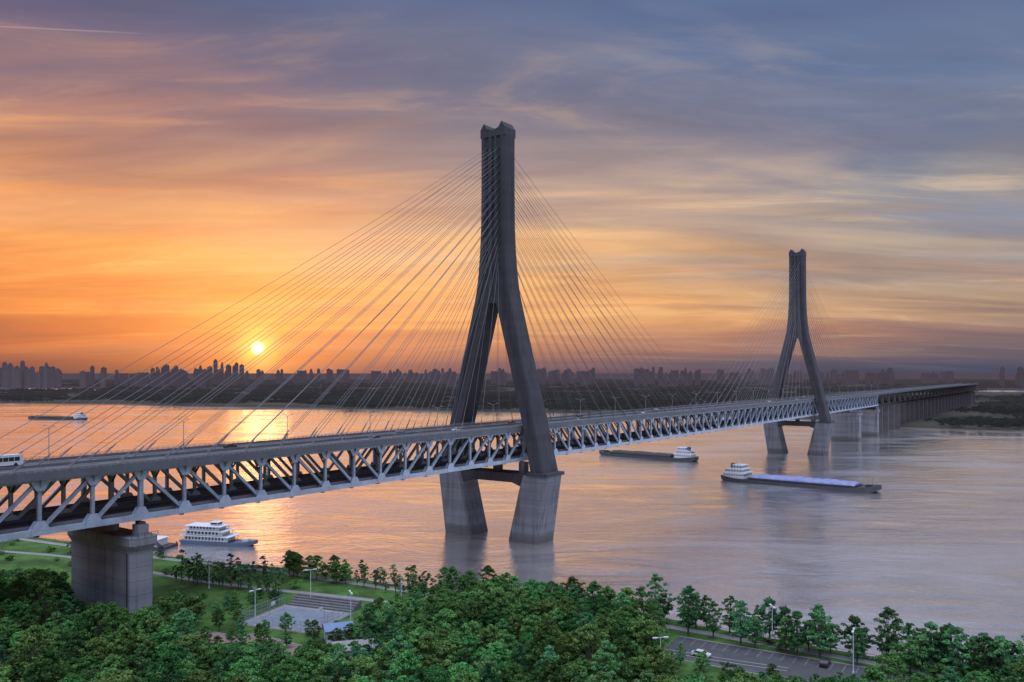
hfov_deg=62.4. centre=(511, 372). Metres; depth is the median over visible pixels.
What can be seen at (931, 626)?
riverside tree
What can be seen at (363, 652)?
riverside tree
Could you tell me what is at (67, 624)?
broadleaf tree
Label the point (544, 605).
broadleaf tree
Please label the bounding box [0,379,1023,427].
distant forest
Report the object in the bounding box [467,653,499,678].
riverside tree
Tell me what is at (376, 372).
apartment tower
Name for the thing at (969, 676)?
broadleaf tree
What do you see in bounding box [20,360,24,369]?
apartment tower
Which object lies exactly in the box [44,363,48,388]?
apartment tower
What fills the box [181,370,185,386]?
apartment tower
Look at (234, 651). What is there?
riverside tree
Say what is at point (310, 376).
apartment tower
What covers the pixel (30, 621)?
broadleaf tree
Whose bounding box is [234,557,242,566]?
young tree
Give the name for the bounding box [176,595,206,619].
broadleaf tree
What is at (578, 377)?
apartment tower
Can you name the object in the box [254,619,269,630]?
broadleaf tree
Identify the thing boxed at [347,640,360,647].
broadleaf tree
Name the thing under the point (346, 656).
broadleaf tree
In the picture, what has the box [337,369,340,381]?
apartment tower
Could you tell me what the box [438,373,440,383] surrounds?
apartment tower
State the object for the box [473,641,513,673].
broadleaf tree
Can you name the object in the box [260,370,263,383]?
apartment tower
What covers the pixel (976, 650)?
riverside tree
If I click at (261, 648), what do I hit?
riverside tree
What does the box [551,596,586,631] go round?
broadleaf tree
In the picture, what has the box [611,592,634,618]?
riverside tree
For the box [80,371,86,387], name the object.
apartment tower
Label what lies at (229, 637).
broadleaf tree
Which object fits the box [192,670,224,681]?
broadleaf tree
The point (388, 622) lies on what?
riverside tree
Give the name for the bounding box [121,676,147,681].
broadleaf tree
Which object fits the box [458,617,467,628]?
riverside tree
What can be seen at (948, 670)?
riverside tree
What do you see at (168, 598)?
broadleaf tree
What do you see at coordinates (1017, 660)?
riverside tree
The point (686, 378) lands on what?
apartment tower
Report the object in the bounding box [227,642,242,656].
broadleaf tree
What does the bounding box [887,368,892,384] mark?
apartment tower
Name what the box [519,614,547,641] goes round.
broadleaf tree
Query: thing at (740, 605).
riverside tree
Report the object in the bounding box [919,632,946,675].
riverside tree
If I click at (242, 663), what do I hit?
broadleaf tree
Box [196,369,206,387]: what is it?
apartment tower
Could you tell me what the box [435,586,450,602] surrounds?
broadleaf tree
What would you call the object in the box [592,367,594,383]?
apartment tower
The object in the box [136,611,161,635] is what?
broadleaf tree
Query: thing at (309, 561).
broadleaf tree
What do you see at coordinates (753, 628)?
riverside tree
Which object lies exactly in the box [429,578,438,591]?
young tree
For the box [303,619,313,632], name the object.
riverside tree
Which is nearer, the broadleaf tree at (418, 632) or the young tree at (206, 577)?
the broadleaf tree at (418, 632)
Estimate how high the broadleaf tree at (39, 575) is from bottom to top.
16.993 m
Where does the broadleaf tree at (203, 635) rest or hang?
on the ground
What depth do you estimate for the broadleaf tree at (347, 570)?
275.28 m
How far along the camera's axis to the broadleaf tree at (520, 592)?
232.96 m
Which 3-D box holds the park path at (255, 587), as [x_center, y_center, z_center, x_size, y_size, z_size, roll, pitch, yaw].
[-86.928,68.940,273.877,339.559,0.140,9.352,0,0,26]
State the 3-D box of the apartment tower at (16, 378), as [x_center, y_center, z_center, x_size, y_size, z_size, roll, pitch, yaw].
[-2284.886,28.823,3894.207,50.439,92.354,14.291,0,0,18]
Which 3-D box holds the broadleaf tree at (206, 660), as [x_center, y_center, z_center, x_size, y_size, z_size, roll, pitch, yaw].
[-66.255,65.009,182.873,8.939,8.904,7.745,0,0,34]
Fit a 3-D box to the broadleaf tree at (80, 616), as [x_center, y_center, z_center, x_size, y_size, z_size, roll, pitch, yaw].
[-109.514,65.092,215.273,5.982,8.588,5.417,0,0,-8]
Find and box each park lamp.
[249,588,260,626]
[304,568,316,596]
[349,590,352,620]
[652,636,668,666]
[769,604,775,645]
[852,627,854,673]
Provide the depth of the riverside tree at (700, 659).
189.59 m
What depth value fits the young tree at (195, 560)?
293.57 m
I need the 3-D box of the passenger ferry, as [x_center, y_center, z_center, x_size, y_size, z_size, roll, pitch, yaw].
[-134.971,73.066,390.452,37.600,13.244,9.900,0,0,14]
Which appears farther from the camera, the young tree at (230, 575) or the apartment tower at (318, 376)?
the apartment tower at (318, 376)
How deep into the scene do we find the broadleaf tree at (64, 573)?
274.27 m
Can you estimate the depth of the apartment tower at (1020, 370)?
4121.63 m
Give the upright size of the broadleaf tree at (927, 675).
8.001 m
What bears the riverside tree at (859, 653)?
on the ground
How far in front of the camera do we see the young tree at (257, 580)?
265.01 m
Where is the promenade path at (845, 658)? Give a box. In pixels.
[19,538,997,681]
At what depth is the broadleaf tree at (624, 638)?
182.88 m
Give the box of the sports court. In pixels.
[238,593,360,633]
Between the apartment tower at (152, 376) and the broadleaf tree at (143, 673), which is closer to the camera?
the broadleaf tree at (143, 673)
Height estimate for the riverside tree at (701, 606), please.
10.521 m
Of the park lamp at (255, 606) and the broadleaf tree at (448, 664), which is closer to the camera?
the broadleaf tree at (448, 664)
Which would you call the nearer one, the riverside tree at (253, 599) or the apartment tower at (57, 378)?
the riverside tree at (253, 599)
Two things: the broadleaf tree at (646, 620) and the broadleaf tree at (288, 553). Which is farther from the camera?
the broadleaf tree at (288, 553)
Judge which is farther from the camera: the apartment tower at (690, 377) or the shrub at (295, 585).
the apartment tower at (690, 377)
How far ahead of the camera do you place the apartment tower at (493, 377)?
5188.12 m
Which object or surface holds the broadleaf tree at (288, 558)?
on the ground
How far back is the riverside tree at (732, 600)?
222.76 m
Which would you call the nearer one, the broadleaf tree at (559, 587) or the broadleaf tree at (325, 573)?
the broadleaf tree at (559, 587)
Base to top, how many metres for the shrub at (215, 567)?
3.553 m
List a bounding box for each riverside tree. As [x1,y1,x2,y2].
[0,632,10,655]
[0,645,15,664]
[8,570,23,583]
[26,589,60,627]
[46,611,65,640]
[53,583,79,614]
[56,594,79,620]
[56,631,94,660]
[64,614,77,630]
[124,643,152,674]
[137,661,156,679]
[145,608,168,631]
[159,669,183,681]
[164,608,197,641]
[169,591,183,612]
[180,648,194,660]
[209,661,226,681]
[221,594,231,607]
[221,645,250,676]
[234,615,247,629]
[245,586,253,601]
[245,588,257,608]
[251,644,276,674]
[259,646,286,681]
[269,644,283,662]
[280,633,292,645]
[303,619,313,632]
[323,651,354,681]
[345,644,360,670]
[347,649,374,679]
[352,605,383,638]
[354,604,382,636]
[357,631,380,661]
[368,603,407,640]
[377,629,402,662]
[382,634,424,681]
[393,608,415,629]
[402,592,420,613]
[411,623,437,643]
[415,591,423,611]
[421,594,443,625]
[452,646,477,668]
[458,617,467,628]
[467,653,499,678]
[479,662,502,681]
[495,619,511,640]
[499,598,516,618]
[513,644,532,673]
[531,659,554,681]
[534,645,563,681]
[567,584,580,608]
[570,612,599,654]
[571,671,593,681]
[572,599,599,636]
[590,640,626,681]
[591,670,614,681]
[607,602,631,642]
[610,620,633,662]
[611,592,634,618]
[620,641,644,678]
[630,586,658,613]
[633,669,657,681]
[644,573,672,614]
[645,597,663,616]
[653,608,667,636]
[657,592,673,615]
[673,585,700,636]
[673,642,686,665]
[676,588,696,627]
[683,591,707,628]
[690,672,707,681]
[692,657,709,673]
[697,595,717,629]
[704,601,725,638]
[717,595,736,633]
[726,601,746,636]
[727,600,752,645]
[741,616,764,647]
[749,610,764,634]
[753,671,771,681]
[755,596,787,640]
[771,617,795,653]
[773,605,800,638]
[785,610,814,655]
[785,674,799,681]
[801,620,816,650]
[805,603,840,658]
[809,673,819,681]
[810,612,832,639]
[824,622,839,652]
[832,671,846,679]
[835,614,869,658]
[844,626,867,665]
[849,673,860,679]
[856,627,874,657]
[870,606,903,652]
[886,622,905,654]
[890,642,910,673]
[891,622,922,662]
[895,638,924,674]
[906,634,937,672]
[913,621,947,650]
[914,628,928,664]
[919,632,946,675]
[928,629,953,667]
[932,625,973,671]
[933,623,962,651]
[937,666,959,681]
[953,661,973,681]
[955,637,983,676]
[958,645,969,675]
[962,635,988,659]
[968,636,1002,681]
[972,632,1002,664]
[979,635,1018,681]
[992,665,1023,681]
[994,641,1016,662]
[997,655,1016,680]
[1006,642,1020,666]
[1010,635,1023,658]
[1010,648,1023,680]
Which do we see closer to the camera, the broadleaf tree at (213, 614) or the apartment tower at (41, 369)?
the broadleaf tree at (213, 614)
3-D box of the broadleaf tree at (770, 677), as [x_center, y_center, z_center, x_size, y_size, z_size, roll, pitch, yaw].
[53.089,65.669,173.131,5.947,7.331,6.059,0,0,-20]
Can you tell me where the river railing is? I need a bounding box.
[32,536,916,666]
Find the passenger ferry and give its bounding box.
[179,516,257,546]
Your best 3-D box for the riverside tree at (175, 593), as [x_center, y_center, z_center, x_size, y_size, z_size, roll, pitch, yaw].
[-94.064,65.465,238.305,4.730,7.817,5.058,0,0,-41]
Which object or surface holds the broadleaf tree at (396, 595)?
on the ground
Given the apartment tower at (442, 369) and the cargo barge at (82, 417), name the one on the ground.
the apartment tower at (442, 369)
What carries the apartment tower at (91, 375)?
on the ground
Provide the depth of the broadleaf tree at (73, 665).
173.08 m
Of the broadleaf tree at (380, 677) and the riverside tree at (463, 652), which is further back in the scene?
the riverside tree at (463, 652)
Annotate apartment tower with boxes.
[1,369,7,387]
[7,370,10,388]
[11,369,21,388]
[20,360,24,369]
[21,369,25,388]
[26,368,29,387]
[30,366,34,387]
[35,372,41,388]
[39,366,43,387]
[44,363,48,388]
[49,367,51,387]
[51,366,55,387]
[54,368,60,388]
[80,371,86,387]
[87,372,89,384]
[90,366,93,384]
[100,372,104,387]
[101,367,106,384]
[115,370,118,384]
[119,373,127,385]
[130,374,133,385]
[134,373,137,386]
[138,372,148,386]
[150,368,154,386]
[154,371,159,387]
[161,367,164,387]
[163,364,168,388]
[171,369,175,386]
[176,370,180,388]
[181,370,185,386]
[193,368,195,384]
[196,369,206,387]
[207,366,212,387]
[213,359,217,383]
[217,369,219,384]
[220,362,223,384]
[225,371,230,386]
[227,368,229,387]
[232,365,234,386]
[235,362,237,385]
[239,364,243,383]
[245,370,248,385]
[257,371,260,383]
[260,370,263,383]
[277,372,281,383]
[293,374,296,382]
[297,370,306,382]
[309,369,312,382]
[317,368,319,381]
[326,368,329,381]
[330,369,332,381]
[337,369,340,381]
[340,372,343,382]
[344,370,348,382]
[372,374,379,382]
[373,371,380,382]
[382,373,385,382]
[388,370,391,382]
[393,371,401,382]
[406,373,409,382]
[412,374,422,382]
[424,369,427,382]
[429,371,432,381]
[433,368,437,384]
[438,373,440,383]
[441,368,443,382]
[446,371,455,385]
[491,371,497,384]
[497,372,506,384]
[502,369,504,384]
[537,368,541,382]
[542,367,545,384]
[548,371,553,382]
[549,371,551,384]
[554,369,559,382]
[563,371,566,385]
[566,368,570,381]
[570,371,572,383]
[577,371,579,382]
[580,371,590,385]
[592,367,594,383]
[634,368,639,386]
[640,367,643,383]
[642,372,651,384]
[643,369,646,386]
[652,370,654,383]
[658,369,662,385]
[664,373,667,385]
[671,370,678,386]
[680,370,683,383]
[684,373,688,386]
[689,371,691,384]
[695,370,698,386]
[698,369,700,383]
[717,369,720,383]
[720,369,723,383]
[729,372,739,383]
[747,368,751,381]
[761,370,770,384]
[769,368,773,383]
[785,374,790,382]
[794,371,797,382]
[831,369,834,383]
[844,372,848,385]
[846,370,857,384]
[865,372,869,385]
[873,373,876,385]
[879,372,885,383]
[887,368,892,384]
[920,373,925,382]
[925,373,930,382]
[931,373,938,382]
[940,372,945,380]
[946,371,953,381]
[1000,367,1004,385]
[1017,367,1023,387]
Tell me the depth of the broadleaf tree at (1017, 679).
169.40 m
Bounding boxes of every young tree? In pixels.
[170,565,180,581]
[177,566,184,582]
[178,549,186,565]
[185,560,197,581]
[189,563,195,583]
[191,553,203,570]
[193,555,202,567]
[193,572,200,584]
[195,567,206,585]
[203,573,210,581]
[207,573,216,583]
[214,573,221,586]
[217,562,227,587]
[224,568,237,588]
[226,553,236,573]
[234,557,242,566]
[234,567,241,587]
[236,566,249,589]
[242,563,254,589]
[250,561,258,577]
[254,575,263,586]
[257,556,268,578]
[261,571,269,591]
[261,571,273,594]
[271,574,280,588]
[277,567,287,582]
[354,570,360,582]
[358,559,368,580]
[360,564,372,586]
[372,570,382,589]
[375,567,387,585]
[380,571,389,584]
[381,581,389,592]
[389,564,397,585]
[391,572,399,593]
[396,578,404,593]
[403,568,416,589]
[404,567,410,585]
[405,565,417,581]
[413,575,424,584]
[420,571,431,589]
[421,581,427,596]
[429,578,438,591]
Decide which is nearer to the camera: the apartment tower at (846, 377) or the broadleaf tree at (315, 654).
the broadleaf tree at (315, 654)
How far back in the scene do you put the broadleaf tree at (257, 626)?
216.15 m
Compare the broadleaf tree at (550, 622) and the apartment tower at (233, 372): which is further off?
the apartment tower at (233, 372)
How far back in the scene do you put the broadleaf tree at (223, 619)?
225.22 m
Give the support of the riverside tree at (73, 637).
on the ground
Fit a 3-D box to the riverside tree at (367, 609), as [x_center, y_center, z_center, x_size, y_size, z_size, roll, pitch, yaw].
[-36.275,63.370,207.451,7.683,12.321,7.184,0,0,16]
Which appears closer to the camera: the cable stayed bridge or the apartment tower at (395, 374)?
the cable stayed bridge
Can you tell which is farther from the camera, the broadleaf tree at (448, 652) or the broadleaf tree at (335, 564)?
the broadleaf tree at (335, 564)
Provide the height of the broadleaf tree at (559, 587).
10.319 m
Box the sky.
[0,0,1023,372]
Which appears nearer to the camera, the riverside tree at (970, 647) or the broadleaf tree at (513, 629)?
the riverside tree at (970, 647)
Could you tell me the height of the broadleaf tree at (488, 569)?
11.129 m
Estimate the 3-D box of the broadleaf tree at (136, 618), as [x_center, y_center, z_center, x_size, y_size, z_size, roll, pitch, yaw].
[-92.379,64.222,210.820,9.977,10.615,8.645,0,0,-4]
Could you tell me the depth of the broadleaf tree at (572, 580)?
243.73 m
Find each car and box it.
[223,444,236,447]
[691,649,710,657]
[819,658,830,667]
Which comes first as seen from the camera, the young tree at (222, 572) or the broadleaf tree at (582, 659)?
the broadleaf tree at (582, 659)
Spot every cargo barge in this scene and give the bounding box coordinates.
[28,410,87,419]
[599,447,698,461]
[721,457,881,492]
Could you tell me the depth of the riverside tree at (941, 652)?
189.00 m
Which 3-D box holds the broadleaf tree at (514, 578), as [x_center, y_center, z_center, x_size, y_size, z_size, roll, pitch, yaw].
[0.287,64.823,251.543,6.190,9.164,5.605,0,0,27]
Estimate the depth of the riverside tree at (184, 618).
198.31 m
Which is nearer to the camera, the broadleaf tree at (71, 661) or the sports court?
the broadleaf tree at (71, 661)
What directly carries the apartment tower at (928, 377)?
on the ground
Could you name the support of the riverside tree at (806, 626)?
on the ground
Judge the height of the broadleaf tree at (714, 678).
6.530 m
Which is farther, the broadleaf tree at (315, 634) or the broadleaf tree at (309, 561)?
the broadleaf tree at (309, 561)
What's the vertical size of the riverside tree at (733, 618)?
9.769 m
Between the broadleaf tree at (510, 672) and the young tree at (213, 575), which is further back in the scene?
the young tree at (213, 575)
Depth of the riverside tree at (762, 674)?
168.66 m
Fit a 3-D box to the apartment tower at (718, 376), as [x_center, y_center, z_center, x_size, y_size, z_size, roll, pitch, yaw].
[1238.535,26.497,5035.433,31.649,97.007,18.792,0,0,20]
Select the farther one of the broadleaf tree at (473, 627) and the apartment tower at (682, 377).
the apartment tower at (682, 377)
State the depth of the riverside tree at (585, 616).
198.47 m
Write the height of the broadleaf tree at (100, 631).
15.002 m
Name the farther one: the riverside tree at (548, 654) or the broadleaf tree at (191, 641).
the broadleaf tree at (191, 641)
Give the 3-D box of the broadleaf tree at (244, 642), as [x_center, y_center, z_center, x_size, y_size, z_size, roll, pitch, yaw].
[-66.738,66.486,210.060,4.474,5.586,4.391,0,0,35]
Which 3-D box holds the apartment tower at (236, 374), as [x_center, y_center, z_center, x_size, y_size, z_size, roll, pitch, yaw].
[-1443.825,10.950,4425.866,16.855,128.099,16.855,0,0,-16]
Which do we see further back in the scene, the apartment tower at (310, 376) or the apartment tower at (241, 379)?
the apartment tower at (310, 376)
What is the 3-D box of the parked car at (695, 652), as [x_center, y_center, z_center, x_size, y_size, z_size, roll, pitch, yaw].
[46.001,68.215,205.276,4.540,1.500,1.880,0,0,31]
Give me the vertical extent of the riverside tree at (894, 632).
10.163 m
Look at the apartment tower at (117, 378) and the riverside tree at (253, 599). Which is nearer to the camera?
the riverside tree at (253, 599)
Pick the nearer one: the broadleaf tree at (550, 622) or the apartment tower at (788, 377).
the broadleaf tree at (550, 622)
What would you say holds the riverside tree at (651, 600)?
on the ground
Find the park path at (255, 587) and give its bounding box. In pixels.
[0,550,786,670]
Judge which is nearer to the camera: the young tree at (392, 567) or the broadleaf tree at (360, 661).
the broadleaf tree at (360, 661)
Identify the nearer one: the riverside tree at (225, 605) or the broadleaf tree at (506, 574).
the riverside tree at (225, 605)
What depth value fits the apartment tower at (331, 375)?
5675.21 m
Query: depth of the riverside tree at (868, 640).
203.89 m
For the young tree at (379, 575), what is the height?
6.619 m
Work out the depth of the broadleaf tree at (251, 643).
196.44 m
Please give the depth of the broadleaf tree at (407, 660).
163.09 m
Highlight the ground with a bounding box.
[0,373,1023,681]
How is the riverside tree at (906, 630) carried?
on the ground
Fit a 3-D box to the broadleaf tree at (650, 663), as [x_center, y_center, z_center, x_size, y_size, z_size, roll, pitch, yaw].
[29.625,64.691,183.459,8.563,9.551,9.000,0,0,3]
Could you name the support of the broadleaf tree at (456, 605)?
on the ground
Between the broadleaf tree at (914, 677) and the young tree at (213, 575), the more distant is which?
the young tree at (213, 575)
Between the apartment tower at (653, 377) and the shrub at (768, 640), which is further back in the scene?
the apartment tower at (653, 377)
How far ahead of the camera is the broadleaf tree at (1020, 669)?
172.53 m
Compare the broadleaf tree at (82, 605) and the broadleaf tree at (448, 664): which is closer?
the broadleaf tree at (448, 664)
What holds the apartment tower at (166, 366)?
on the ground
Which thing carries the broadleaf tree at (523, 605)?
on the ground
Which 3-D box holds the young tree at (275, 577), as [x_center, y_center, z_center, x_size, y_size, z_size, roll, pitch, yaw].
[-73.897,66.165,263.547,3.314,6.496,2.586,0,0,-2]
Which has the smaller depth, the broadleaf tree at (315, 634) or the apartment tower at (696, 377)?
the broadleaf tree at (315, 634)
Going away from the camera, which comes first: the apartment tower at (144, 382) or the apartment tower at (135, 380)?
the apartment tower at (144, 382)
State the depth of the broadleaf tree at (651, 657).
178.33 m
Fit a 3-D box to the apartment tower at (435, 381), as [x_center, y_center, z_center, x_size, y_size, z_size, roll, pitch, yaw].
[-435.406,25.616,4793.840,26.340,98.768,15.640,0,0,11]
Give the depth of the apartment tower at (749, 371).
5626.58 m
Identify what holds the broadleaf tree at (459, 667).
on the ground
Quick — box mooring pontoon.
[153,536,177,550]
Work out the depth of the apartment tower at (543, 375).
4676.40 m
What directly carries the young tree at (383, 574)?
on the ground
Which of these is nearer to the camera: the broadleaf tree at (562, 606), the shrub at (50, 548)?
the broadleaf tree at (562, 606)
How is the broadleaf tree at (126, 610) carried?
on the ground
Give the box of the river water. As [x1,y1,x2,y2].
[0,388,1023,677]
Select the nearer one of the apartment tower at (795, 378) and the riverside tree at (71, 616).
the riverside tree at (71, 616)
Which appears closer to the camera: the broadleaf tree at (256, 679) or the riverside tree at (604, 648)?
the broadleaf tree at (256, 679)
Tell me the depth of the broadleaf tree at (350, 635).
214.02 m
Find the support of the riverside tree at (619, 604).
on the ground
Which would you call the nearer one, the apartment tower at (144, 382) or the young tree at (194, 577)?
the young tree at (194, 577)
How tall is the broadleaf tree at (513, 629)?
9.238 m
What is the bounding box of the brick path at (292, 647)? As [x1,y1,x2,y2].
[198,630,301,655]
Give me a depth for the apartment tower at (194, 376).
4516.65 m
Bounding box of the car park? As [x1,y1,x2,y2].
[663,636,911,681]
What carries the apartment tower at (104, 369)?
on the ground
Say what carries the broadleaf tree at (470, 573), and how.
on the ground
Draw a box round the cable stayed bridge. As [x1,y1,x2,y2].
[0,121,976,613]
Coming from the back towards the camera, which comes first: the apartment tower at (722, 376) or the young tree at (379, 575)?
the apartment tower at (722, 376)
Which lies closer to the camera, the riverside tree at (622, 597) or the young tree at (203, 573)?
the riverside tree at (622, 597)
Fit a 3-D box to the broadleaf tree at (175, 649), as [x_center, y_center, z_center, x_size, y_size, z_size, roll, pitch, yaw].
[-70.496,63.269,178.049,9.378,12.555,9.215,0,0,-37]
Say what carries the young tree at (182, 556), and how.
on the ground
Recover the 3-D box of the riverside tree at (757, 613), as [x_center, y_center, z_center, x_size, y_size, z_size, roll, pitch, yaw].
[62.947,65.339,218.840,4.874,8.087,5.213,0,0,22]
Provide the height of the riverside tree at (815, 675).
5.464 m
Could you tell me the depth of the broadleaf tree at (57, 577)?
246.18 m
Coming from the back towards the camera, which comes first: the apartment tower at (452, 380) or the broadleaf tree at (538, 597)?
the apartment tower at (452, 380)
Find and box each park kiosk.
[321,621,352,643]
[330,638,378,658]
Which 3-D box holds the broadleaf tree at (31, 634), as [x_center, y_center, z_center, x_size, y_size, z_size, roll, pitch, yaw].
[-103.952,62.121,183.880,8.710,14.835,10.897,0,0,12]
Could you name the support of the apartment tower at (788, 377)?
on the ground
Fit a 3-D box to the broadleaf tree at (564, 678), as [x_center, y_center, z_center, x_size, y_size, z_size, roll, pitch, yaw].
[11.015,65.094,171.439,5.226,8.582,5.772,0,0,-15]
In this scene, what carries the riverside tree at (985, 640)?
on the ground
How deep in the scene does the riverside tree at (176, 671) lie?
166.85 m
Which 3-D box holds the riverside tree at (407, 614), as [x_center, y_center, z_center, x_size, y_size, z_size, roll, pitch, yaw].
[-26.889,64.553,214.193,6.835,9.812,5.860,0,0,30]
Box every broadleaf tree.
[0,575,37,601]
[0,579,11,585]
[0,598,13,636]
[0,606,10,626]
[0,617,21,649]
[0,654,31,680]
[0,664,13,677]
[1,580,34,613]
[1,601,35,629]
[1,630,30,658]
[3,570,14,582]
[3,602,40,646]
[7,625,61,676]
[9,575,39,598]
[10,571,28,581]
[10,614,39,647]
[13,637,39,659]
[13,649,73,681]
[15,569,63,618]
[17,614,39,630]
[26,568,37,574]
[26,571,45,597]
[28,632,57,663]
[30,599,51,625]
[37,622,67,651]
[44,660,84,681]
[47,579,74,605]
[48,626,80,652]
[49,570,58,578]
[53,575,71,591]
[57,672,88,681]
[58,657,79,679]
[59,571,69,581]
[60,620,77,644]
[60,640,84,657]
[70,613,110,644]
[72,601,85,613]
[72,655,109,678]
[73,611,91,632]
[73,612,102,637]
[78,636,106,656]
[79,602,120,644]
[81,671,97,680]
[84,646,122,672]
[88,638,111,649]
[89,666,116,681]
[95,601,131,641]
[96,668,144,681]
[100,653,126,681]
[104,623,146,670]
[105,606,137,628]
[119,632,160,667]
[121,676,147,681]
[127,608,165,633]
[135,670,150,681]
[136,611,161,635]
[141,652,195,681]
[143,629,175,661]
[145,613,171,646]
[147,596,174,622]
[152,660,198,681]
[155,644,197,677]
[163,617,199,643]
[165,595,176,607]
[168,588,182,604]
[168,633,209,666]
[170,611,200,628]
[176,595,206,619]
[181,669,211,681]
[191,635,209,659]
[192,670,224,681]
[195,652,229,674]
[196,626,212,637]
[200,633,211,640]
[209,642,228,660]
[210,601,221,614]
[210,646,237,680]
[211,609,222,625]
[211,635,224,649]
[212,610,225,630]
[222,656,264,679]
[225,628,238,640]
[227,601,243,615]
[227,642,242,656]
[230,590,239,598]
[230,647,260,667]
[231,609,244,622]
[232,672,252,681]
[234,629,250,648]
[237,640,265,659]
[249,676,265,681]
[252,668,278,681]
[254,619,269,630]
[254,623,263,640]
[255,586,264,598]
[255,627,270,645]
[264,639,278,650]
[268,589,282,600]
[269,641,287,658]
[269,655,312,681]
[271,651,298,680]
[279,612,295,632]
[280,550,294,573]
[283,551,308,575]
[286,644,324,680]
[288,553,305,577]
[294,647,339,681]
[303,555,315,574]
[304,674,330,681]
[305,619,322,640]
[308,555,324,578]
[309,639,328,673]
[319,564,327,579]
[321,643,342,663]
[324,651,353,681]
[325,555,340,580]
[326,561,344,582]
[327,628,345,641]
[328,642,348,664]
[337,562,352,583]
[338,654,378,681]
[343,623,355,639]
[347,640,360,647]
[355,676,375,681]
[370,638,406,675]
[372,631,390,654]
[373,597,384,611]
[373,609,390,632]
[374,673,394,681]
[375,650,406,674]
[381,598,395,613]
[382,650,422,681]
[391,593,404,604]
[391,600,413,629]
[397,616,447,651]
[400,596,420,619]
[403,627,440,671]
[405,653,444,681]
[407,586,422,597]
[413,633,447,680]
[414,596,439,616]
[415,583,428,596]
[417,665,456,681]
[422,595,441,622]
[426,586,435,595]
[429,608,457,639]
[429,640,463,672]
[430,598,469,627]
[431,591,465,625]
[434,566,452,585]
[434,580,448,591]
[434,589,444,602]
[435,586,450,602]
[435,629,450,656]
[437,659,454,681]
[440,662,488,681]
[442,633,462,658]
[445,566,460,590]
[450,669,478,681]
[451,600,488,632]
[451,620,486,659]
[452,577,468,596]
[453,634,484,669]
[454,574,474,590]
[455,620,474,647]
[459,591,472,602]
[464,570,478,587]
[465,579,478,599]
[465,580,503,619]
[472,624,508,660]
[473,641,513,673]
[474,590,499,607]
[474,659,502,681]
[478,565,499,581]
[478,609,509,638]
[482,577,507,590]
[484,588,515,623]
[489,662,535,681]
[492,629,516,656]
[495,576,511,598]
[496,662,511,674]
[499,572,511,595]
[501,641,528,665]
[504,616,523,642]
[506,584,528,609]
[507,598,542,644]
[508,575,522,597]
[510,672,530,681]
[517,579,546,600]
[518,637,549,669]
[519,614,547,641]
[520,626,549,667]
[523,599,562,629]
[523,616,573,667]
[528,589,556,605]
[531,660,563,681]
[536,581,553,598]
[543,583,566,599]
[543,607,570,635]
[545,631,562,653]
[546,581,558,592]
[550,631,586,665]
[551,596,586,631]
[552,588,575,620]
[554,661,586,681]
[558,619,585,644]
[560,576,586,596]
[561,675,571,681]
[565,630,591,660]
[566,623,610,675]
[571,602,590,624]
[571,655,597,676]
[581,581,610,616]
[586,614,621,662]
[593,661,625,680]
[594,589,611,608]
[597,627,610,644]
[598,607,610,617]
[599,585,616,609]
[606,593,619,608]
[607,604,642,652]
[611,634,641,678]
[614,586,638,614]
[614,656,657,681]
[622,612,671,655]
[624,621,650,650]
[627,600,661,630]
[631,649,667,679]
[632,644,679,681]
[656,673,670,681]
[657,655,670,673]
[661,675,680,681]
[672,673,705,681]
[695,651,710,668]
[706,676,719,681]
[717,673,732,681]
[732,665,745,677]
[732,672,762,681]
[761,675,775,681]
[766,663,778,676]
[768,673,784,681]
[820,676,839,681]
[835,676,857,681]
[857,665,896,681]
[870,651,907,681]
[904,671,935,681]
[919,673,934,681]
[924,663,958,681]
[956,670,992,681]
[981,670,996,680]
[1000,675,1018,681]
[1005,659,1023,680]
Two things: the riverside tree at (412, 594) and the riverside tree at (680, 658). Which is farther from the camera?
the riverside tree at (412, 594)
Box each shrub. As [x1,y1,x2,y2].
[46,546,56,551]
[209,561,221,568]
[288,579,302,586]
[299,572,309,577]
[719,662,741,676]
[762,637,774,645]
[775,641,788,648]
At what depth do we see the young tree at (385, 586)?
264.43 m
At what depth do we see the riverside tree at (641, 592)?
216.22 m
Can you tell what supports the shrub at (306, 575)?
on the ground
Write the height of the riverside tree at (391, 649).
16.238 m
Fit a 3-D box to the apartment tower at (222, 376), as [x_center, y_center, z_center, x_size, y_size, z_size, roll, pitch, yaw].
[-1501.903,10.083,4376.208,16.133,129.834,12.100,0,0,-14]
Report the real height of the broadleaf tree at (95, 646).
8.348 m
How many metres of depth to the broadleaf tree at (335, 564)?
275.35 m
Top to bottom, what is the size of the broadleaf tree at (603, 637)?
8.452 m
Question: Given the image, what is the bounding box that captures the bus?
[0,454,22,465]
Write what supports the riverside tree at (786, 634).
on the ground
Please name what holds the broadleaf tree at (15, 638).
on the ground
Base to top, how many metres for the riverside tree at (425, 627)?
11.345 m
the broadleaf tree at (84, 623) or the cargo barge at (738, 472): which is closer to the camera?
the broadleaf tree at (84, 623)
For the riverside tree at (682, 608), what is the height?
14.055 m
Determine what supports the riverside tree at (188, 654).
on the ground
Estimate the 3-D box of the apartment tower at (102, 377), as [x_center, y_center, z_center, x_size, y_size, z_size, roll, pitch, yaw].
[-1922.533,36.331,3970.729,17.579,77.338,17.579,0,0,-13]
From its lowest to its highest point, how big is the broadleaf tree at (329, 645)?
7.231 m
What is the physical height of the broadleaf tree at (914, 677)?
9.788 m
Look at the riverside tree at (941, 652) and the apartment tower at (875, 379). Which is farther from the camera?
the apartment tower at (875, 379)
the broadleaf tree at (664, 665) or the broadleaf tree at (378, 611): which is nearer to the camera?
the broadleaf tree at (664, 665)

